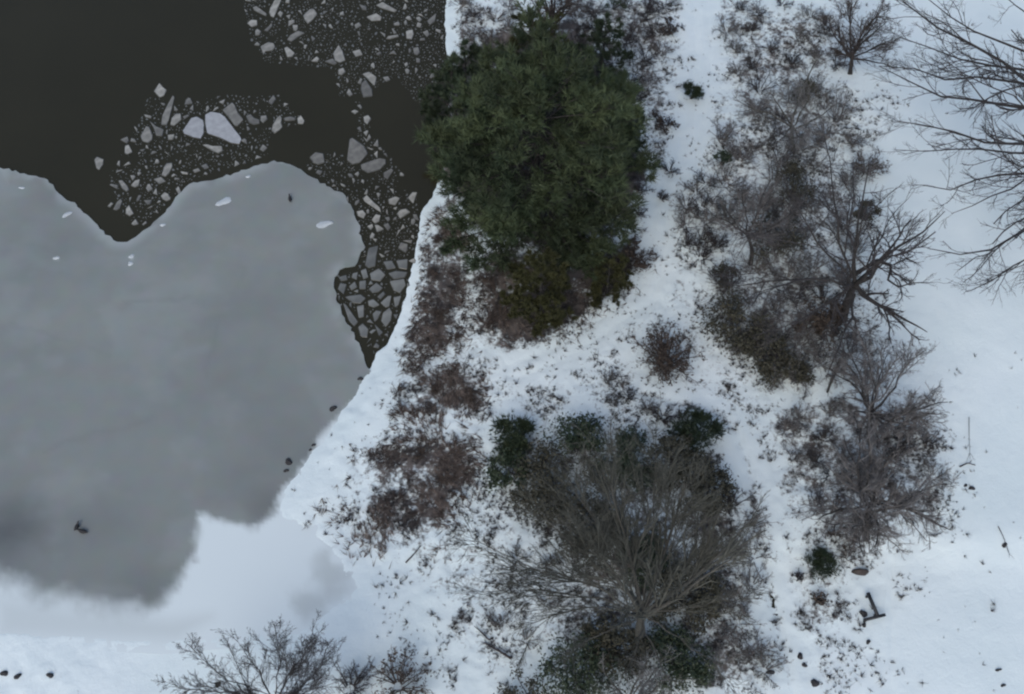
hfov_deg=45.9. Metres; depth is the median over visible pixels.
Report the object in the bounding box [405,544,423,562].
fallen branch
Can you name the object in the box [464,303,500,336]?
bramble
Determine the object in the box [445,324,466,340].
bramble
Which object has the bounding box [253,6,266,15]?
ice floe
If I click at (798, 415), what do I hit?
bare shrub
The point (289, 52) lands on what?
ice floe
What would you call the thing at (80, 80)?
pond water
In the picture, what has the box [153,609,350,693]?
bare tree
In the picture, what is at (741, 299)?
bare shrub
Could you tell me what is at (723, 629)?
bare shrub
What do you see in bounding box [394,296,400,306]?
ice floe
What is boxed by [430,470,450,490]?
bramble
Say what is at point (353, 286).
ice floe
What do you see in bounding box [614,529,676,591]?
evergreen shrub
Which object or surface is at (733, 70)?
bare shrub
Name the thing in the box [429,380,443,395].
bramble
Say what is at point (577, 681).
evergreen shrub
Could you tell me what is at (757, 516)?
bare shrub
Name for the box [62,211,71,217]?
snow lump
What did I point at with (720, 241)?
bare shrub
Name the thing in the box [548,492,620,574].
evergreen shrub
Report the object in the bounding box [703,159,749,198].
bare shrub
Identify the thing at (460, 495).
bramble
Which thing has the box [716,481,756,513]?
bare shrub
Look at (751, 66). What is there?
bare shrub
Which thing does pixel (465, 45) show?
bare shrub
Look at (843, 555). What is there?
bare shrub
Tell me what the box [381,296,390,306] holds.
ice floe
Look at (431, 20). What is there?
ice floe
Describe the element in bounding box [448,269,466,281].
bramble
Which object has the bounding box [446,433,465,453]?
bramble
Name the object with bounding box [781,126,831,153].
bare shrub
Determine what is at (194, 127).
ice floe
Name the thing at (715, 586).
evergreen shrub
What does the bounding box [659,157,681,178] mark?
bare shrub
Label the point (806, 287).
bare shrub
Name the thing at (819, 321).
bare shrub
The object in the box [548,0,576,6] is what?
bare shrub
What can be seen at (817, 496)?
bare shrub
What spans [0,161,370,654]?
pond ice
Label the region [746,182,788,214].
bare shrub
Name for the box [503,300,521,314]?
bramble
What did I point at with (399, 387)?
bramble
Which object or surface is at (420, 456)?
bramble
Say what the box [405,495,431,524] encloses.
bramble
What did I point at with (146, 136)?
ice floe
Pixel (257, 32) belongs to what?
ice floe
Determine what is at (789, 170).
evergreen shrub
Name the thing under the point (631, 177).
bare shrub
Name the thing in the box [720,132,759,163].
bare shrub
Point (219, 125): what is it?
ice floe
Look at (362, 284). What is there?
ice floe
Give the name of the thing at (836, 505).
bare shrub
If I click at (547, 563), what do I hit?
bare shrub
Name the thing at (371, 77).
ice floe
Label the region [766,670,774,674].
rock
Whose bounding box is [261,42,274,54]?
ice floe
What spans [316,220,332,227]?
snow lump
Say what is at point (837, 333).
bare shrub
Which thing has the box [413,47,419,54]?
ice floe
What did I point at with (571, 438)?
evergreen shrub
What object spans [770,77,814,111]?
bare shrub
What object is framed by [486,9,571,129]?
evergreen tree
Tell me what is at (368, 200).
ice floe
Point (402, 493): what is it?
bramble
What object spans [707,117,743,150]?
bare shrub
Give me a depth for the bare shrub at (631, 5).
88.89 m
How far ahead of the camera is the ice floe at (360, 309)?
76.86 m
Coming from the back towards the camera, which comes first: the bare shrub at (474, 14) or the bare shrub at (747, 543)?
the bare shrub at (474, 14)
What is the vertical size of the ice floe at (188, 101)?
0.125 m
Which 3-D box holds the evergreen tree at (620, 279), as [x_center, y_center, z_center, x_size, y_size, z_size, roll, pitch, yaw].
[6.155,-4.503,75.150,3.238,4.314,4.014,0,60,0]
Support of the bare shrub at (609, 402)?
on the snow ground
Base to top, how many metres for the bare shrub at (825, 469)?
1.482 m
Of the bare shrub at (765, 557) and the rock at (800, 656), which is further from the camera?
the bare shrub at (765, 557)
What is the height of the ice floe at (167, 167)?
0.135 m
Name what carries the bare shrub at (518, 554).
on the snow ground
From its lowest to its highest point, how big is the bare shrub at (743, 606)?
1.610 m
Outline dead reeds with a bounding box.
[312,199,657,568]
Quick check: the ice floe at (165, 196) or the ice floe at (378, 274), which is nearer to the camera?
the ice floe at (378, 274)
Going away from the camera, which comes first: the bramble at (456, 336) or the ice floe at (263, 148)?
the bramble at (456, 336)
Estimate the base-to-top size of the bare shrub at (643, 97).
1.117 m
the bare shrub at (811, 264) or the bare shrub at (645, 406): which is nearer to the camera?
the bare shrub at (645, 406)
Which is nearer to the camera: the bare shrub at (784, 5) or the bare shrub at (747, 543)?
the bare shrub at (747, 543)
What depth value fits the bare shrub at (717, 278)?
76.19 m
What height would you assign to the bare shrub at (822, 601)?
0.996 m
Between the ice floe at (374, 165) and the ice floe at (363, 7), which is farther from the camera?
the ice floe at (363, 7)
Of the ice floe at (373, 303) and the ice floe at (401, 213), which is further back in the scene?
the ice floe at (401, 213)
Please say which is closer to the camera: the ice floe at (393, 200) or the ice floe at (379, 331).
the ice floe at (379, 331)
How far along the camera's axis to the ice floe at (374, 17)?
89.63 m
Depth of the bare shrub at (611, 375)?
73.36 m
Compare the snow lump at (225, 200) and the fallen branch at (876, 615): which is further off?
the snow lump at (225, 200)
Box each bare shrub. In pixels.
[328,656,375,693]
[367,644,432,693]
[446,0,470,14]
[454,36,478,52]
[457,24,482,42]
[461,3,481,19]
[479,28,501,46]
[482,4,508,24]
[485,610,508,634]
[497,0,522,13]
[500,12,516,32]
[504,537,536,571]
[511,623,543,652]
[534,583,560,611]
[537,553,563,574]
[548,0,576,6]
[562,0,588,19]
[569,26,589,45]
[579,0,610,21]
[579,16,605,30]
[588,30,623,47]
[597,44,635,71]
[599,367,616,389]
[601,3,627,23]
[604,391,627,407]
[613,233,657,271]
[614,0,645,10]
[620,22,644,47]
[620,386,637,401]
[621,35,638,68]
[622,91,648,103]
[623,12,650,36]
[627,70,646,84]
[627,318,707,386]
[629,170,648,181]
[631,177,655,199]
[631,203,649,222]
[633,66,661,98]
[636,44,664,67]
[636,397,660,413]
[637,11,671,39]
[639,0,666,21]
[643,34,678,63]
[647,0,681,16]
[648,404,676,426]
[651,109,680,134]
[657,189,671,201]
[659,14,679,35]
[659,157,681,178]
[670,188,702,216]
[672,203,703,237]
[675,405,692,420]
[676,227,699,248]
[677,174,713,198]
[686,188,713,220]
[687,508,720,537]
[688,167,725,189]
[689,240,717,270]
[692,201,724,229]
[692,222,719,246]
[693,568,732,608]
[695,641,736,685]
[696,591,735,634]
[699,188,725,211]
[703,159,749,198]
[705,256,749,296]
[706,227,731,249]
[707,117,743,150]
[707,595,765,640]
[710,187,748,221]
[712,12,741,39]
[715,619,769,671]
[716,279,761,313]
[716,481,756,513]
[716,532,766,564]
[720,37,747,56]
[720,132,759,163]
[720,579,761,622]
[723,313,775,357]
[725,55,751,80]
[727,249,785,288]
[727,623,783,665]
[730,526,777,586]
[733,0,752,11]
[733,178,758,209]
[733,560,772,599]
[734,328,775,359]
[735,501,783,546]
[738,64,786,96]
[740,86,773,124]
[741,17,760,31]
[743,216,791,248]
[744,53,772,71]
[745,0,772,25]
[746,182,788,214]
[747,293,788,337]
[751,154,794,198]
[752,644,793,688]
[753,37,782,54]
[755,326,802,362]
[755,355,799,394]
[758,290,793,323]
[759,200,808,245]
[761,116,801,149]
[765,313,810,343]
[766,135,801,167]
[766,273,817,308]
[768,247,814,289]
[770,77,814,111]
[774,327,835,363]
[775,0,793,10]
[775,410,803,444]
[777,221,815,258]
[779,189,810,215]
[779,440,811,468]
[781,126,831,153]
[783,173,822,203]
[783,344,829,401]
[784,50,808,70]
[785,303,821,337]
[789,183,838,214]
[789,401,820,435]
[791,24,808,42]
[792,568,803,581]
[793,2,825,20]
[794,240,835,284]
[797,141,835,176]
[800,70,846,107]
[805,422,840,451]
[805,447,826,469]
[807,44,828,62]
[807,277,840,301]
[807,491,827,517]
[810,345,855,388]
[810,589,832,608]
[811,120,837,146]
[811,459,846,488]
[812,13,846,39]
[816,318,860,344]
[819,86,865,123]
[819,396,846,421]
[824,522,847,541]
[825,204,869,236]
[826,322,873,369]
[827,50,849,71]
[827,255,859,293]
[828,494,849,518]
[831,540,859,566]
[832,441,859,475]
[834,164,870,197]
[838,124,870,149]
[840,227,875,264]
[842,524,866,557]
[850,148,891,183]
[851,425,881,445]
[874,403,899,428]
[879,422,910,447]
[879,464,907,498]
[883,449,909,467]
[893,431,914,458]
[896,414,931,436]
[921,429,944,450]
[921,452,954,491]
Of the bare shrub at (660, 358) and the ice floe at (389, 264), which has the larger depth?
the ice floe at (389, 264)
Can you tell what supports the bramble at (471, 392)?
on the snow ground
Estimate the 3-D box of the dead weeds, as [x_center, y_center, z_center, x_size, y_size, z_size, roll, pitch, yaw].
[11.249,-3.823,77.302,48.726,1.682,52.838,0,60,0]
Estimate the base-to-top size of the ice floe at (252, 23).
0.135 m
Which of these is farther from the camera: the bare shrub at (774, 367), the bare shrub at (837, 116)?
the bare shrub at (837, 116)
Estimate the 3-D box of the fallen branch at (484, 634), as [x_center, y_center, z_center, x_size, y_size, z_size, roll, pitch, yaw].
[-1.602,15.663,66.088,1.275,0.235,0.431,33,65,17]
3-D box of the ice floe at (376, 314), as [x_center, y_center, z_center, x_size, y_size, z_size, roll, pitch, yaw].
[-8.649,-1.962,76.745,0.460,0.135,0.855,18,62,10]
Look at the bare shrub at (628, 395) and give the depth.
72.77 m
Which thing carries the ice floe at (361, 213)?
on the pond water
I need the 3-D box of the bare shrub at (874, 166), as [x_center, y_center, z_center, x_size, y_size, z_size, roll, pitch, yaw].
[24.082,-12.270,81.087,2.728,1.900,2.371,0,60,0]
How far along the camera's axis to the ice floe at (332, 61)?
87.45 m
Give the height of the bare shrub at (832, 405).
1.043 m
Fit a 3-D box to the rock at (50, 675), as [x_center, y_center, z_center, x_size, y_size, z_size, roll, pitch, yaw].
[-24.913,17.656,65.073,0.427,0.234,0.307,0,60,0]
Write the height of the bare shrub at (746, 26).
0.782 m
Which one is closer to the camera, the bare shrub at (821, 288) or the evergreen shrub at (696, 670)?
the evergreen shrub at (696, 670)
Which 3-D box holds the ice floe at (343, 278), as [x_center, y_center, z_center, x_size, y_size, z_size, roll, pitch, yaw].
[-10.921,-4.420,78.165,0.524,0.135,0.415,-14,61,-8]
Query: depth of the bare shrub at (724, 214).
79.05 m
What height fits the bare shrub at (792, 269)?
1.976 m
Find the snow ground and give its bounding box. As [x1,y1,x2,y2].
[0,0,1023,693]
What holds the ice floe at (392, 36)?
on the pond water
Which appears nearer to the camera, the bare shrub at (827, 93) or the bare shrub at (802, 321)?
the bare shrub at (802, 321)
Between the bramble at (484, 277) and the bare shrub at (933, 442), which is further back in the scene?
the bramble at (484, 277)
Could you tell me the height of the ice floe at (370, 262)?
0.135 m
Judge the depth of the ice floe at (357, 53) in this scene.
87.85 m
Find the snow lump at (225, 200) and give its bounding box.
[215,197,230,205]
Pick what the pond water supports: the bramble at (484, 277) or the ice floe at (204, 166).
the ice floe at (204, 166)
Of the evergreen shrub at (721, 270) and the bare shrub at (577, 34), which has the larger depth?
the bare shrub at (577, 34)
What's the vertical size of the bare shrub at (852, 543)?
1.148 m
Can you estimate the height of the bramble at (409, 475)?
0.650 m
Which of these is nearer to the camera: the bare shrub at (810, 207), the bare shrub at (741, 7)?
the bare shrub at (810, 207)
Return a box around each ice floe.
[94,157,103,169]
[113,198,121,210]
[118,180,128,191]
[121,137,128,143]
[125,145,131,154]
[126,205,133,215]
[131,179,139,186]
[140,126,152,142]
[146,184,152,191]
[150,121,163,135]
[154,83,166,96]
[154,177,165,183]
[161,96,174,124]
[161,192,170,200]
[162,163,171,176]
[168,134,174,139]
[170,113,181,125]
[183,116,203,138]
[184,98,191,104]
[201,163,208,168]
[203,144,222,153]
[205,112,241,143]
[223,102,242,125]
[246,114,259,124]
[247,20,256,26]
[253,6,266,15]
[255,29,260,35]
[260,115,266,122]
[260,144,266,151]
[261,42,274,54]
[264,23,272,31]
[268,95,275,104]
[269,0,280,17]
[272,116,281,133]
[284,47,294,56]
[284,116,295,120]
[287,31,304,41]
[288,20,294,26]
[292,25,297,30]
[297,115,304,124]
[303,9,316,23]
[310,152,324,164]
[325,59,336,64]
[333,45,344,62]
[338,68,345,74]
[338,283,346,293]
[339,275,346,280]
[343,303,357,325]
[345,294,365,303]
[347,138,367,164]
[349,282,356,289]
[352,49,362,56]
[352,272,357,279]
[355,22,361,28]
[357,210,365,218]
[357,305,363,317]
[358,323,367,337]
[359,4,366,9]
[359,280,365,288]
[361,80,371,97]
[361,158,385,172]
[361,268,367,278]
[363,72,376,85]
[363,115,370,124]
[363,195,380,211]
[365,246,377,267]
[367,13,381,20]
[368,299,378,307]
[369,283,382,292]
[370,268,384,280]
[372,214,380,223]
[373,310,380,321]
[375,225,383,231]
[375,325,382,335]
[376,2,396,11]
[377,291,384,299]
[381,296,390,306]
[381,308,391,326]
[383,168,392,179]
[383,260,395,269]
[384,223,390,230]
[386,34,398,38]
[388,196,399,204]
[389,271,407,278]
[390,279,405,292]
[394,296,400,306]
[396,259,407,269]
[397,209,409,218]
[398,242,407,252]
[406,30,413,39]
[408,192,416,202]
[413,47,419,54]
[423,30,429,36]
[427,14,435,24]
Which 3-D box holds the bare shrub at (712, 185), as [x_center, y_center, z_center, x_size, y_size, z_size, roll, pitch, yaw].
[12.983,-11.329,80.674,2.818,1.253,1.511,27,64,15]
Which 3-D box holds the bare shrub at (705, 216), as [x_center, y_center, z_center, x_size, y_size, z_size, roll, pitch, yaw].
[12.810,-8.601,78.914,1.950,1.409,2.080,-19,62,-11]
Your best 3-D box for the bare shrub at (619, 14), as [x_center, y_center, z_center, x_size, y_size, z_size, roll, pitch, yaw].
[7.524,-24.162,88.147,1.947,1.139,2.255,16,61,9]
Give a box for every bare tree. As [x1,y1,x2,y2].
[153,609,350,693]
[445,393,770,693]
[512,0,587,49]
[596,645,681,693]
[697,98,951,379]
[699,173,807,265]
[731,56,844,174]
[787,400,961,562]
[823,0,912,74]
[824,322,949,499]
[859,0,1023,302]
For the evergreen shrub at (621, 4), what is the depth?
88.49 m
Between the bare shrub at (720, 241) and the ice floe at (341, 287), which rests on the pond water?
the ice floe at (341, 287)
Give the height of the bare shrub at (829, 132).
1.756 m
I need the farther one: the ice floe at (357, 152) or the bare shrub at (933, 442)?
the ice floe at (357, 152)
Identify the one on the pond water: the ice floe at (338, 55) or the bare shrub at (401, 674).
the ice floe at (338, 55)
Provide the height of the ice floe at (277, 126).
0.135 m
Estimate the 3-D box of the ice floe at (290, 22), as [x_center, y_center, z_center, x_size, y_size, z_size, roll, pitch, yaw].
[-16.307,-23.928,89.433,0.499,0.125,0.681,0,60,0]
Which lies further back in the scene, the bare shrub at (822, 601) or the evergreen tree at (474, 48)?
the evergreen tree at (474, 48)
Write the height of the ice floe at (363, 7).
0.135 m
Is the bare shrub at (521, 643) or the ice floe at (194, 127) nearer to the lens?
the bare shrub at (521, 643)
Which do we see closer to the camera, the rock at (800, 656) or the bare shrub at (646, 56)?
the rock at (800, 656)
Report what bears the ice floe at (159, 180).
on the pond water
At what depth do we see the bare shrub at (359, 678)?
64.37 m
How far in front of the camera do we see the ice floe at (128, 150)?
83.38 m
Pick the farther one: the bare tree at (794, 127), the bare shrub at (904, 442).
the bare tree at (794, 127)
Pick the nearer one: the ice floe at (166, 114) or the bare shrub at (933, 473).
the bare shrub at (933, 473)
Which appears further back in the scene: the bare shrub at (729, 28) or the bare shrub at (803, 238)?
the bare shrub at (729, 28)
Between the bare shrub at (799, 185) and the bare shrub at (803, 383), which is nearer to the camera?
the bare shrub at (803, 383)
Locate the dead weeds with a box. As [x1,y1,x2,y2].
[291,0,1021,693]
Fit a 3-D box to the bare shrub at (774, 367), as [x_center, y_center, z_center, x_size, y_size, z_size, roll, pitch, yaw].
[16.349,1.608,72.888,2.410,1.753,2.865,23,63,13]
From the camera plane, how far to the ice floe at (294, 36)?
88.73 m
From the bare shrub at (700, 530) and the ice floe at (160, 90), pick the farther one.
the ice floe at (160, 90)
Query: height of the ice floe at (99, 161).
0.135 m
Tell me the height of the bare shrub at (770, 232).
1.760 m
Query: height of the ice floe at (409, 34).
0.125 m
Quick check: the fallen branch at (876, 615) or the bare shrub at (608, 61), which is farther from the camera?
the bare shrub at (608, 61)
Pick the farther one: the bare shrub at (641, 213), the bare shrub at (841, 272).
the bare shrub at (641, 213)
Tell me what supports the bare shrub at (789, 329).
on the snow ground
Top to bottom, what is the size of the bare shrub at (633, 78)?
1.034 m
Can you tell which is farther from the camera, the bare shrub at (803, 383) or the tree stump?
the bare shrub at (803, 383)
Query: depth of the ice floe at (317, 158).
83.00 m
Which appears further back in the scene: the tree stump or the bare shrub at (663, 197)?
the bare shrub at (663, 197)
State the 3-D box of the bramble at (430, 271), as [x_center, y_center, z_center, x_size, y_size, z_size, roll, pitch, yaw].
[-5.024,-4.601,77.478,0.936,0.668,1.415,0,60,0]
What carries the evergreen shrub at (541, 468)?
on the snow ground
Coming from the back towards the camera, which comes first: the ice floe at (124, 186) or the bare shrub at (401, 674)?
the ice floe at (124, 186)
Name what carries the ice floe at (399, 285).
on the pond water
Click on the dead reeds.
(456, 391)
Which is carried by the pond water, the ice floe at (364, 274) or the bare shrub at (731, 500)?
the ice floe at (364, 274)
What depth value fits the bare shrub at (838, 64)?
86.26 m
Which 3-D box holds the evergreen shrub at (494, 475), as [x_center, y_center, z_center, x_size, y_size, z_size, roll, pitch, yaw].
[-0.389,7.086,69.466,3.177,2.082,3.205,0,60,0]
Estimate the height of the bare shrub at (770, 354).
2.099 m
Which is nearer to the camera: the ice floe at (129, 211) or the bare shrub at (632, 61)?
the ice floe at (129, 211)
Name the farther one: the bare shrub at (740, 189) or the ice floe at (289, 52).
the ice floe at (289, 52)
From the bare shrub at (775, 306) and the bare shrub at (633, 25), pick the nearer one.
the bare shrub at (775, 306)
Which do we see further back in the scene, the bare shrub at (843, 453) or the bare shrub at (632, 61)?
the bare shrub at (632, 61)
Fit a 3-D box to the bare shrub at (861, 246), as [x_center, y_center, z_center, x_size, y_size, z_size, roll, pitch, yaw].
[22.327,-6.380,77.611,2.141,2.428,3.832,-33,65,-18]
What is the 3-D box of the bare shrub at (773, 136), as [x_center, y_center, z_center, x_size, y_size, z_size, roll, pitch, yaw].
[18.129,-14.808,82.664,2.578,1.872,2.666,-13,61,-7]
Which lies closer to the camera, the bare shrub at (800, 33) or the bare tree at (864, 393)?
the bare tree at (864, 393)
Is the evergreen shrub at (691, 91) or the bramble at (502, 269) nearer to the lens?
the bramble at (502, 269)
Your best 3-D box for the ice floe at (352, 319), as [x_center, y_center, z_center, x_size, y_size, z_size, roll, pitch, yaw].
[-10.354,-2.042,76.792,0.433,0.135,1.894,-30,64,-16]
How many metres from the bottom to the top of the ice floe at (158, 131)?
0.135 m
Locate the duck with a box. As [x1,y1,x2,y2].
[75,528,87,533]
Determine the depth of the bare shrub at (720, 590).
67.05 m
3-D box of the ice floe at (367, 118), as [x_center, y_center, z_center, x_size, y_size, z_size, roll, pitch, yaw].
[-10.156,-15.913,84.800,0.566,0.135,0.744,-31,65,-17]
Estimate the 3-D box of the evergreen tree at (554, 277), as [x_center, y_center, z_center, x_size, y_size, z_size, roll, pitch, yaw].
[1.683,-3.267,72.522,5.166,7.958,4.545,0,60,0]
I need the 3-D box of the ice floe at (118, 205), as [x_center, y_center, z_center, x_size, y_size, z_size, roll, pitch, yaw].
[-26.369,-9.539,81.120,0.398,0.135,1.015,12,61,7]
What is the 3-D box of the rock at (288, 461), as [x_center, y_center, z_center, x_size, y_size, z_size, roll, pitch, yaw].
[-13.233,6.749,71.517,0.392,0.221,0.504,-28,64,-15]
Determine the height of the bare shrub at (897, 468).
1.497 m
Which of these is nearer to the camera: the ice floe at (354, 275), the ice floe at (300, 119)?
the ice floe at (354, 275)
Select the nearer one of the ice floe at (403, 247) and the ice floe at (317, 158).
the ice floe at (403, 247)
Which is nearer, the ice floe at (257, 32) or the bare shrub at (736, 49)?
the bare shrub at (736, 49)
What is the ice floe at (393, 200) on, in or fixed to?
on the pond water
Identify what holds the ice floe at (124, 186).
on the pond water
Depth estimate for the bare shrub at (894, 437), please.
71.37 m
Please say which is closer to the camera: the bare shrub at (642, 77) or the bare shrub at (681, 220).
the bare shrub at (681, 220)
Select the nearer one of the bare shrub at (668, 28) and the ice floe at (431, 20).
the bare shrub at (668, 28)
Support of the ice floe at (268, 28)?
on the pond water
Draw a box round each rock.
[0,670,7,675]
[14,673,21,678]
[46,673,53,677]
[285,458,292,464]
[329,406,336,411]
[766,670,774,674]
[797,652,802,659]
[811,679,819,686]
[859,610,866,617]
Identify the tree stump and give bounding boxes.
[851,568,868,575]
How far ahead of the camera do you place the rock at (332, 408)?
73.22 m
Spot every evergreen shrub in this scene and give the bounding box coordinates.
[478,448,530,493]
[488,409,538,458]
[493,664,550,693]
[504,431,603,533]
[531,626,638,693]
[536,404,613,455]
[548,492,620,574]
[575,609,659,680]
[581,420,657,497]
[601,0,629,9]
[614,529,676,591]
[641,432,717,494]
[641,621,722,693]
[646,558,728,642]
[663,406,729,458]
[675,455,738,518]
[682,78,704,99]
[690,288,771,370]
[708,260,740,289]
[712,150,733,166]
[732,327,803,389]
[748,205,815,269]
[768,155,821,204]
[781,356,815,384]
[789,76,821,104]
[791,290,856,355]
[801,541,841,582]
[852,198,882,221]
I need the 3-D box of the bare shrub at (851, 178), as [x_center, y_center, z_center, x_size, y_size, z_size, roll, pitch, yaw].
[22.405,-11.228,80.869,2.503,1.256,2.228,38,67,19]
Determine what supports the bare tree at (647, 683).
on the snow ground
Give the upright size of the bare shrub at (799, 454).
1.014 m
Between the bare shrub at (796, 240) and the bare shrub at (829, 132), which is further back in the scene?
the bare shrub at (829, 132)
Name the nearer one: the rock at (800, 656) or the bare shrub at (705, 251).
the rock at (800, 656)
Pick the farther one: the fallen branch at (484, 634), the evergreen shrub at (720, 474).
the evergreen shrub at (720, 474)
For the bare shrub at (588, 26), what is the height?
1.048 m
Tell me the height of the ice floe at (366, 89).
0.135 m
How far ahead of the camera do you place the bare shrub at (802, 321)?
74.92 m
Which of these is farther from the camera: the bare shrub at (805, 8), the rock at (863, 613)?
the bare shrub at (805, 8)
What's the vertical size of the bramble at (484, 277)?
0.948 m
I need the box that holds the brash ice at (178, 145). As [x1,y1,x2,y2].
[110,0,445,351]
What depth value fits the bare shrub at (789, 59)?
86.30 m
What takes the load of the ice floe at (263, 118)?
on the pond water
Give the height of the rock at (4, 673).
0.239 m
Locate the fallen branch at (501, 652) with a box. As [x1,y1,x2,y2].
[481,639,511,659]
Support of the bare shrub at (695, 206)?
on the snow ground
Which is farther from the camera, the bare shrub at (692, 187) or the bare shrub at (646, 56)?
the bare shrub at (646, 56)
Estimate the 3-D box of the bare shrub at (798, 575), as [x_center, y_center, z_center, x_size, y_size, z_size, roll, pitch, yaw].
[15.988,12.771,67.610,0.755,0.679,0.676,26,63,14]
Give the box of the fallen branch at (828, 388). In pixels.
[826,359,842,392]
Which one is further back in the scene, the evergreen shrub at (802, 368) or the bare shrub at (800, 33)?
the bare shrub at (800, 33)
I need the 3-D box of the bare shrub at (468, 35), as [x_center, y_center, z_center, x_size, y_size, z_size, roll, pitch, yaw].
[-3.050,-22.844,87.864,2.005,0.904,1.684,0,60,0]
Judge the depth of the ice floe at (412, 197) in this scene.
81.39 m
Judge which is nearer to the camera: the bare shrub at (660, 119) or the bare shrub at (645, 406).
the bare shrub at (645, 406)
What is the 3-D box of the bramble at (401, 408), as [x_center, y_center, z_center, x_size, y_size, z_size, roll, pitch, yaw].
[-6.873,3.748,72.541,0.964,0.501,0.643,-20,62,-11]
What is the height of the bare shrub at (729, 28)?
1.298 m
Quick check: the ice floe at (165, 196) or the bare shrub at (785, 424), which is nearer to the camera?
the bare shrub at (785, 424)
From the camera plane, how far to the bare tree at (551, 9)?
83.42 m
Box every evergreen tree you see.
[413,0,662,283]
[416,52,488,153]
[437,38,486,107]
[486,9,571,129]
[499,245,578,337]
[569,11,635,81]
[582,82,648,184]
[584,251,634,309]
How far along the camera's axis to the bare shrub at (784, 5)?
89.14 m
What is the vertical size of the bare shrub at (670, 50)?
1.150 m
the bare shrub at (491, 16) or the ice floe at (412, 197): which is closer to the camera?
the ice floe at (412, 197)
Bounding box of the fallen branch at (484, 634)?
[474,624,493,639]
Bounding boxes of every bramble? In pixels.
[389,381,404,396]
[390,404,404,414]
[391,486,406,502]
[399,468,416,484]
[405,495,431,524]
[412,445,425,461]
[425,305,448,319]
[427,267,440,283]
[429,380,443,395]
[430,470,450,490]
[431,233,439,243]
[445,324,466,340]
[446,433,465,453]
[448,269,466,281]
[449,486,469,504]
[462,387,476,400]
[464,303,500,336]
[474,265,491,283]
[483,275,508,298]
[485,301,512,330]
[492,259,519,276]
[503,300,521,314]
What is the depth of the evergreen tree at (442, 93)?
77.38 m
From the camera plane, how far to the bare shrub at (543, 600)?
66.89 m
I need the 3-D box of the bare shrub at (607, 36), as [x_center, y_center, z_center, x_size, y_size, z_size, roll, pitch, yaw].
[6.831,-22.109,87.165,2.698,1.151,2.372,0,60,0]
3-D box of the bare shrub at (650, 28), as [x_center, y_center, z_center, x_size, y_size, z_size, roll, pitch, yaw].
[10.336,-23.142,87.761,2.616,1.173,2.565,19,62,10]
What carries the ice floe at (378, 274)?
on the pond water
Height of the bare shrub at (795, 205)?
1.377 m
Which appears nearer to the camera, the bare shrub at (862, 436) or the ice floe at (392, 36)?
the bare shrub at (862, 436)
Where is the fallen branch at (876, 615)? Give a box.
[863,592,885,622]
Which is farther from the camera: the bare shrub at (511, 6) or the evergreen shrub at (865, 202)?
the bare shrub at (511, 6)
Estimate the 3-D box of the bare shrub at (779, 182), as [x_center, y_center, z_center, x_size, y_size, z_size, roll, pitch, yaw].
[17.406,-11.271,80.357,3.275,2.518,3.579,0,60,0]
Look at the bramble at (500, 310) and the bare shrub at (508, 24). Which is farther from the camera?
the bare shrub at (508, 24)
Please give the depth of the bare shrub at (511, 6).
89.22 m
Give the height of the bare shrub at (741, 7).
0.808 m
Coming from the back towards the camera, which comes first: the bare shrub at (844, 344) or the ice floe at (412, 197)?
the ice floe at (412, 197)
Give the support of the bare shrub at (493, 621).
on the snow ground
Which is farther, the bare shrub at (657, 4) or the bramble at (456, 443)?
the bare shrub at (657, 4)
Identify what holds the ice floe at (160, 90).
on the pond water
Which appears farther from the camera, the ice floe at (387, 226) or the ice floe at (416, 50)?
the ice floe at (416, 50)
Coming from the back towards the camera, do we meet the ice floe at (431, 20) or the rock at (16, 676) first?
the ice floe at (431, 20)
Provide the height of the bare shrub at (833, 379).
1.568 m
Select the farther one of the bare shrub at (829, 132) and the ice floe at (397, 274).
the bare shrub at (829, 132)
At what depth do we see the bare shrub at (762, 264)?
77.01 m
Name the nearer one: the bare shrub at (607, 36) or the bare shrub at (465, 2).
the bare shrub at (607, 36)
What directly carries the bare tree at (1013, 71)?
on the snow ground
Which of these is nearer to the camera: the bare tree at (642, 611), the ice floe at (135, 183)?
the bare tree at (642, 611)
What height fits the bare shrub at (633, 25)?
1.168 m
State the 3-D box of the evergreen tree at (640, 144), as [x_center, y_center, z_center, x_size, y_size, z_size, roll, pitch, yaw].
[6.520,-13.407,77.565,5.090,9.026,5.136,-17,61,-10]
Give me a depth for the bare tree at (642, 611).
60.33 m
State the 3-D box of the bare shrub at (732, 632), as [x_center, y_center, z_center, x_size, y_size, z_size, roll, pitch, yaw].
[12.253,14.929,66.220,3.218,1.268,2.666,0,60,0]
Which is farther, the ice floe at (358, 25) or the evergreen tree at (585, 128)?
the ice floe at (358, 25)
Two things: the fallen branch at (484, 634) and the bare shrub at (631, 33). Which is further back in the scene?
the bare shrub at (631, 33)
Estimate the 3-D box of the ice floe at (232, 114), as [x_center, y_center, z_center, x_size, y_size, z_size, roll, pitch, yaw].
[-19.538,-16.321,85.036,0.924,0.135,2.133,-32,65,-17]
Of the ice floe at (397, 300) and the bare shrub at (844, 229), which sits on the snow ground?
the bare shrub at (844, 229)
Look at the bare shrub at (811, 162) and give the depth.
81.72 m
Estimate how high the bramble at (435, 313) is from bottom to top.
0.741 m
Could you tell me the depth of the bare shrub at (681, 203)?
79.76 m
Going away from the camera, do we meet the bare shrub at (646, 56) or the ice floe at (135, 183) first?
the ice floe at (135, 183)

